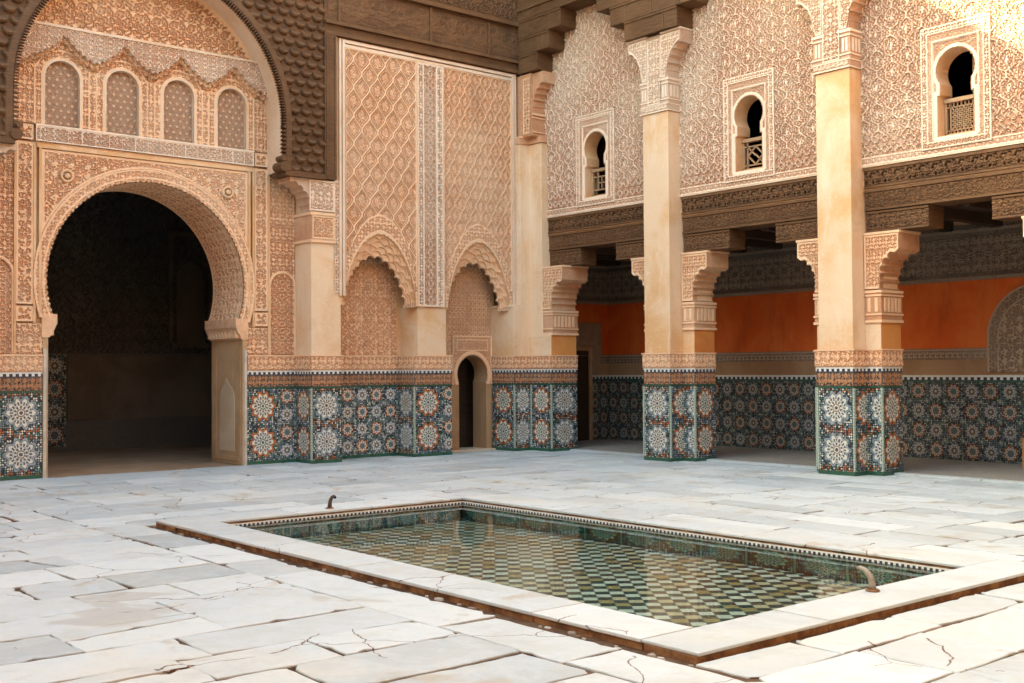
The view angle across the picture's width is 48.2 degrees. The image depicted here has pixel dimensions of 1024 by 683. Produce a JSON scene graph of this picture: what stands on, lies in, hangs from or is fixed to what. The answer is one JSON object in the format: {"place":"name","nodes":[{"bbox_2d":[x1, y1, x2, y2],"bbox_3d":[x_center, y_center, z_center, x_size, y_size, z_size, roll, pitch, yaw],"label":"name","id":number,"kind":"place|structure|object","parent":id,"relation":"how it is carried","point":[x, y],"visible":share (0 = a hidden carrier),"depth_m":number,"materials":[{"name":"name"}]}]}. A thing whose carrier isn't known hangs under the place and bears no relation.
{"place":"outdoors","nodes":[
{"label":"outdoors","id":0,"kind":"place"},
{"bbox_2d":[48,444,239,477],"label":"prayer hall floor","id":1,"kind":"structure","parent":0,"point":[105,461],"depth_m":20.59,"materials":[{"name":"beige stone"}]},
{"bbox_2d":[47,182,212,451],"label":"prayer hall","id":2,"kind":"structure","parent":1,"relation":"on","point":[130,285],"depth_m":23.90,"materials":[{"name":"paint"}]},
{"bbox_2d":[0,450,1023,682],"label":"courtyard floor","id":3,"kind":"structure","parent":0,"point":[228,630],"depth_m":8.43,"materials":[{"name":"stone"}]},
{"bbox_2d":[0,143,16,155],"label":"gateway pier","id":4,"kind":"structure","parent":3,"relation":"on","point":[6,149],"depth_m":16.48,"materials":[{"name":"paint"}]},
{"bbox_2d":[0,0,295,480],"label":"gateway","id":5,"kind":"object","parent":3,"relation":"on","point":[173,105],"visible":0.97,"depth_m":18.66,"materials":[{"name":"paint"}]},
{"bbox_2d":[43,59,80,128],"bbox_3d":[-6.918,-3.802,17.576,0.567,1.031,0.110,1,-2,-40],"label":"window","id":6,"kind":"structure","parent":5,"relation":"in","point":[62,83],"depth_m":17.62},
{"bbox_2d":[105,69,139,135],"bbox_3d":[-6.200,-3.793,18.175,0.567,1.031,0.110,1,-2,-40],"label":"window","id":7,"kind":"structure","parent":5,"relation":"in","point":[122,92],"depth_m":18.22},
{"bbox_2d":[162,79,195,142],"bbox_3d":[-5.482,-3.783,18.773,0.567,1.031,0.110,1,-2,-40],"label":"window","id":8,"kind":"structure","parent":5,"relation":"in","point":[178,99],"depth_m":18.82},
{"bbox_2d":[216,87,246,149],"bbox_3d":[-4.764,-3.773,19.372,0.567,1.031,0.110,1,-2,-40],"label":"window","id":9,"kind":"structure","parent":5,"relation":"in","point":[231,107],"depth_m":19.42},
{"bbox_2d":[278,177,341,463],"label":"gateway pier","id":10,"kind":"structure","parent":3,"relation":"on","point":[318,365],"depth_m":19.78,"materials":[{"name":"beige tile"}]},
{"bbox_2d":[0,0,336,180],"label":"cedar arch","id":11,"kind":"structure","parent":10,"relation":"on","point":[299,44],"depth_m":19.39,"materials":[{"name":"brown wood"}]},
{"bbox_2d":[337,37,517,458],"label":"niche wall","id":12,"kind":"structure","parent":3,"relation":"on","point":[427,161],"depth_m":21.17,"materials":[{"name":"paint"}]},
{"bbox_2d":[323,0,518,75],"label":"cedar cornice","id":13,"kind":"structure","parent":12,"relation":"on","point":[481,33],"depth_m":21.38,"materials":[{"name":"brown wood"}]},
{"bbox_2d":[452,335,495,452],"bbox_3d":[-1.049,0.963,23.190,1.900,2.400,1.660,1,-2,-40],"label":"doorway","id":14,"kind":"structure","parent":12,"relation":"attached to","point":[471,402],"depth_m":22.79,"materials":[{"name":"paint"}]},
{"bbox_2d":[458,355,473,446],"bbox_3d":[-0.949,1.108,23.435,0.670,2.080,0.065,1,-2,-40],"label":"door leaf","id":15,"kind":"structure","parent":14,"relation":"in","point":[465,370],"depth_m":23.41,"materials":[{"name":"brown wood"}]},
{"bbox_2d":[490,71,588,451],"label":"corner pier","id":16,"kind":"structure","parent":3,"relation":"on","point":[534,356],"depth_m":22.43,"materials":[{"name":"beige tile"}]},
{"bbox_2d":[155,491,1023,663],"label":"pool","id":17,"kind":"structure","parent":3,"relation":"in","point":[691,591],"depth_m":9.88,"materials":[{"name":"stone"}]},
{"bbox_2d":[325,495,335,508],"bbox_3d":[-2.006,1.778,12.719,0.099,0.160,0.179,1,-2,-40],"label":"water spout","id":18,"kind":"object","parent":17,"relation":"on","point":[329,506],"visible":1,"depth_m":12.72,"materials":[{"name":"brown metal"}]},
{"bbox_2d":[153,525,693,666],"bbox_3d":[-1.566,1.865,10.018,3.570,0.031,8.512,0,-1,-11],"label":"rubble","id":19,"kind":"object","parent":17,"relation":"on","point":[539,626],"visible":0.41,"depth_m":7.70,"materials":[{"name":"stone"}]},
{"bbox_2d":[856,565,879,591],"bbox_3d":[2.457,1.635,7.913,0.099,0.160,0.179,1,-2,-40],"label":"water spout","id":20,"kind":"object","parent":17,"relation":"on","point":[871,580],"visible":1,"depth_m":7.88,"materials":[{"name":"brown metal"}]},
{"bbox_2d":[627,26,729,461],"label":"arcade pier","id":21,"kind":"structure","parent":3,"relation":"on","point":[679,371],"depth_m":19.74,"materials":[{"name":"beige tile"}]},
{"bbox_2d":[547,204,643,265],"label":"cedar lintel","id":22,"kind":"structure","parent":21,"relation":"attached to","point":[577,248],"depth_m":21.53,"materials":[{"name":"brown wood"}]},
{"bbox_2d":[544,4,643,217],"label":"gallery wall","id":23,"kind":"structure","parent":22,"relation":"on","point":[593,97],"depth_m":21.58,"materials":[{"name":"paint"}]},
{"bbox_2d":[575,108,615,207],"bbox_3d":[1.676,-3.425,21.553,0.342,1.740,1.040,1,-2,-40],"label":"window","id":24,"kind":"structure","parent":23,"relation":"in","point":[588,182],"depth_m":21.64,"materials":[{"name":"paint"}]},
{"bbox_2d":[516,0,707,74],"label":"stepped cornice","id":25,"kind":"structure","parent":21,"relation":"on","point":[544,27],"depth_m":21.67,"materials":[{"name":"brown wood"}]},
{"bbox_2d":[681,176,817,252],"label":"cedar lintel","id":26,"kind":"structure","parent":21,"relation":"attached to","point":[792,222],"depth_m":18.75,"materials":[{"name":"brown wood"}]},
{"bbox_2d":[678,0,816,196],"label":"gallery wall","id":27,"kind":"structure","parent":26,"relation":"on","point":[739,59],"depth_m":18.81,"materials":[{"name":"paint"}]},
{"bbox_2d":[723,67,775,183],"bbox_3d":[3.981,-3.506,18.789,0.342,1.740,1.040,1,-2,-40],"label":"window","id":28,"kind":"structure","parent":27,"relation":"in","point":[760,84],"depth_m":18.84,"materials":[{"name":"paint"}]},
{"bbox_2d":[570,449,1023,483],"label":"kerb strip","id":29,"kind":"object","parent":3,"relation":"on","point":[898,473],"visible":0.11,"depth_m":18.15,"materials":[{"name":"stone"}]},
{"bbox_2d":[796,0,920,475],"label":"arcade pier","id":30,"kind":"structure","parent":3,"relation":"on","point":[858,352],"depth_m":16.98,"materials":[{"name":"paint"}]},
{"bbox_2d":[863,144,1023,232],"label":"cedar lintel","id":31,"kind":"structure","parent":30,"relation":"attached to","point":[915,207],"depth_m":16.16,"materials":[{"name":"brown wood"}]},
{"bbox_2d":[860,0,1023,168],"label":"gallery wall","id":32,"kind":"structure","parent":31,"relation":"on","point":[912,50],"depth_m":16.19,"materials":[{"name":"paint"}]},
{"bbox_2d":[920,12,992,151],"bbox_3d":[6.316,-3.586,16.050,0.422,1.740,1.040,1,-2,-40],"label":"window","id":33,"kind":"structure","parent":32,"relation":"in","point":[973,33],"depth_m":16.03,"materials":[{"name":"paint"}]},
{"bbox_2d":[494,75,605,305],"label":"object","id":34,"kind":"object","parent":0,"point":[601,145],"visible":0.03,"depth_m":25.61,"materials":[{"name":"paint"}]},
{"bbox_2d":[577,439,1023,480],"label":"portico floor","id":35,"kind":"structure","parent":0,"point":[985,470],"depth_m":19.11,"materials":[{"name":"stone"}]},
{"bbox_2d":[575,220,1023,463],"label":"portico wall","id":36,"kind":"structure","parent":35,"relation":"on","point":[961,286],"depth_m":21.34,"materials":[{"name":"multicoloured tile"}]},
{"bbox_2d":[576,323,601,440],"bbox_3d":[1.381,0.877,24.853,1.560,2.580,0.058,1,-2,-40],"label":"portico doorway","id":37,"kind":"structure","parent":36,"relation":"attached to","point":[589,340],"depth_m":25.06,"materials":[{"name":"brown wood"}]},
{"bbox_2d":[576,351,588,440],"bbox_3d":[1.307,1.186,24.795,0.980,1.960,0.038,1,-2,-40],"label":"door leaf","id":38,"kind":"structure","parent":37,"relation":"in","point":[583,370],"depth_m":24.98,"materials":[{"name":"brown wood"}]},
{"bbox_2d":[596,201,1002,265],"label":"portico ceiling","id":39,"kind":"structure","parent":36,"relation":"attached to","point":[978,213],"depth_m":19.06,"materials":[{"name":"brown wood"}]},
{"bbox_2d":[549,51,1023,234],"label":"gallery rooms","id":40,"kind":"object","parent":39,"relation":"on","point":[960,71],"visible":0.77,"depth_m":19.52,"materials":[{"name":"paint"}]},
{"bbox_2d":[1022,438,1023,467],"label":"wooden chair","id":41,"kind":"object","parent":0,"point":[1022,452],"visible":1,"depth_m":17.53,"materials":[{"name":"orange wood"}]}
]}

